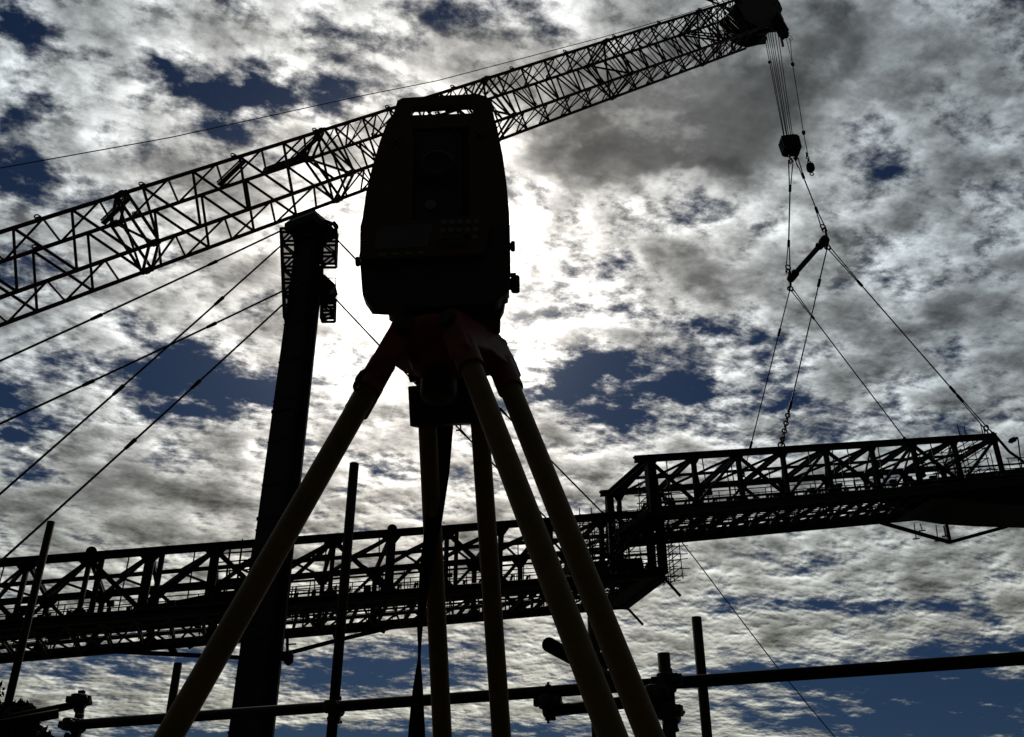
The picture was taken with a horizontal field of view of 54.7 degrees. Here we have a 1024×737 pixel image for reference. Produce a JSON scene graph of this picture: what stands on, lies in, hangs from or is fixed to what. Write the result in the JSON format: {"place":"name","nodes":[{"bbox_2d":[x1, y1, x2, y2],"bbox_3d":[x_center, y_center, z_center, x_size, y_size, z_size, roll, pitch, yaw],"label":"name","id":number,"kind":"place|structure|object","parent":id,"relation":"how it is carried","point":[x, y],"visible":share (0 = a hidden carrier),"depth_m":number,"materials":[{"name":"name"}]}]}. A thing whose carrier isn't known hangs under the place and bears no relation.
{"place":"outdoors","nodes":[
{"label":"outdoors","id":0,"kind":"place"},
{"bbox_2d":[0,504,689,663],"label":"conveyor gantry","id":1,"kind":"object","parent":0,"point":[635,580],"visible":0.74,"depth_m":72.39,"materials":[{"name":"metal"}]},
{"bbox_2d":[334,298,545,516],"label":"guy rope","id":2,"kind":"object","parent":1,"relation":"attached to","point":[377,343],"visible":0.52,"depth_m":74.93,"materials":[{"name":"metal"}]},
{"bbox_2d":[0,0,1023,736],"label":"sky","id":3,"kind":"structure","parent":0,"point":[649,224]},
{"bbox_3d":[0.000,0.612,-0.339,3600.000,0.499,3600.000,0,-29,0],"label":"ground","id":4,"kind":"structure","parent":0,"visible":0},
{"bbox_2d":[0,681,54,736],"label":"bush","id":5,"kind":"object","parent":4,"relation":"on","point":[8,706],"visible":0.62,"depth_m":5.18,"materials":[{"name":"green plant"}]},
{"bbox_2d":[227,210,338,736],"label":"steel mast","id":6,"kind":"object","parent":4,"relation":"on","point":[309,247],"visible":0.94,"depth_m":68.92,"materials":[{"name":"dark steel"},{"name":"weathered steel"}]},
{"bbox_2d":[0,245,280,494],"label":"guy rope","id":7,"kind":"object","parent":6,"relation":"attached to","point":[122,386],"visible":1,"depth_m":63.13,"materials":[{"name":"metal"}]},
{"bbox_2d":[0,230,280,361],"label":"guy rope","id":8,"kind":"object","parent":6,"relation":"attached to","point":[99,315],"visible":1,"depth_m":66.54,"materials":[{"name":"metal"}]},
{"bbox_2d":[0,304,282,562],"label":"guy rope","id":9,"kind":"object","parent":6,"relation":"attached to","point":[134,440],"visible":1,"depth_m":61.23,"materials":[{"name":"metal"}]},
{"bbox_2d":[0,290,282,424],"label":"guy rope","id":10,"kind":"object","parent":6,"relation":"attached to","point":[91,381],"visible":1,"depth_m":64.06,"materials":[{"name":"metal"}]},
{"bbox_2d":[337,239,602,512],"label":"guy rope","id":11,"kind":"object","parent":6,"relation":"attached to","point":[505,414],"visible":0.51,"depth_m":77.87,"materials":[{"name":"metal"}]},
{"bbox_2d":[0,0,807,327],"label":"lattice boom crane","id":12,"kind":"object","parent":4,"relation":"on","point":[744,24],"visible":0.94,"depth_m":76.97,"materials":[{"name":"paint"}]},
{"bbox_2d":[778,134,801,159],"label":"hook block","id":13,"kind":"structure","parent":12,"relation":"hanging from","point":[789,145],"depth_m":100.50,"materials":[{"name":"metal"}]},
{"bbox_2d":[785,158,793,273],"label":"sling","id":14,"kind":"object","parent":13,"relation":"hanging from","point":[788,240],"visible":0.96,"depth_m":99.14,"materials":[{"name":"metal"}]},
{"bbox_2d":[786,230,829,285],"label":"spreader bar","id":15,"kind":"object","parent":14,"relation":"hanging from","point":[793,275],"visible":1,"depth_m":94.42,"materials":[{"name":"metal"}]},
{"bbox_2d":[743,286,793,477],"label":"sling","id":16,"kind":"object","parent":15,"relation":"hanging from","point":[751,441],"visible":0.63,"depth_m":93.12,"materials":[{"name":"metal"}]},
{"bbox_2d":[599,425,1023,550],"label":"lifted truss span","id":17,"kind":"object","parent":16,"relation":"hanging from","point":[960,497],"visible":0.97,"depth_m":84.40,"materials":[{"name":"metal"}]},
{"bbox_2d":[681,541,834,736],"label":"tag line","id":18,"kind":"object","parent":17,"relation":"hanging from","point":[756,639],"visible":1,"depth_m":76.64,"materials":[{"name":"fabric"}]},
{"bbox_2d":[992,431,1023,463],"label":"stay rope","id":19,"kind":"object","parent":17,"relation":"attached to","point":[1008,450],"visible":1,"depth_m":87.98,"materials":[{"name":"metal"}]},
{"bbox_2d":[777,245,830,445],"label":"sling","id":20,"kind":"object","parent":15,"relation":"hanging from","point":[791,401],"visible":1,"depth_m":86.67,"materials":[{"name":"metal"}]},
{"bbox_2d":[780,409,790,445],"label":"lifting chain","id":21,"kind":"object","parent":20,"relation":"hanging from","point":[786,418],"visible":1,"depth_m":82.94,"materials":[{"name":"metal"}]},
{"bbox_2d":[788,286,927,466],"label":"sling","id":22,"kind":"object","parent":15,"relation":"hanging from","point":[807,310],"visible":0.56,"depth_m":96.17,"materials":[{"name":"metal"}]},
{"bbox_2d":[825,244,991,432],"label":"sling","id":23,"kind":"object","parent":15,"relation":"hanging from","point":[958,396],"visible":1,"depth_m":89.82,"materials":[{"name":"metal"}]},
{"bbox_2d":[793,155,827,231],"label":"sling","id":24,"kind":"object","parent":13,"relation":"hanging from","point":[815,207],"visible":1,"depth_m":95.73,"materials":[{"name":"metal"}]},
{"bbox_2d":[806,152,814,175],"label":"auxiliary hook ball","id":25,"kind":"object","parent":12,"relation":"hanging from","point":[810,167],"visible":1,"depth_m":98.55,"materials":[{"name":"metal"}]},
{"bbox_2d":[153,308,664,736],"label":"survey tripod","id":26,"kind":"object","parent":4,"relation":"on","point":[448,361],"visible":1,"depth_m":1.50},
{"bbox_2d":[355,94,519,334],"bbox_3d":[-0.126,-0.277,1.781,0.279,0.522,0.181,0,-29,0],"label":"total station","id":27,"kind":"object","parent":26,"relation":"on","point":[435,231],"visible":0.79,"depth_m":1.69,"materials":[{"name":"black plastic"}]},
{"bbox_2d":[0,462,1023,736],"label":"tube scaffold","id":28,"kind":"object","parent":4,"relation":"on","point":[664,684],"visible":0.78,"depth_m":4.35,"materials":[{"name":"metal"}]}
]}

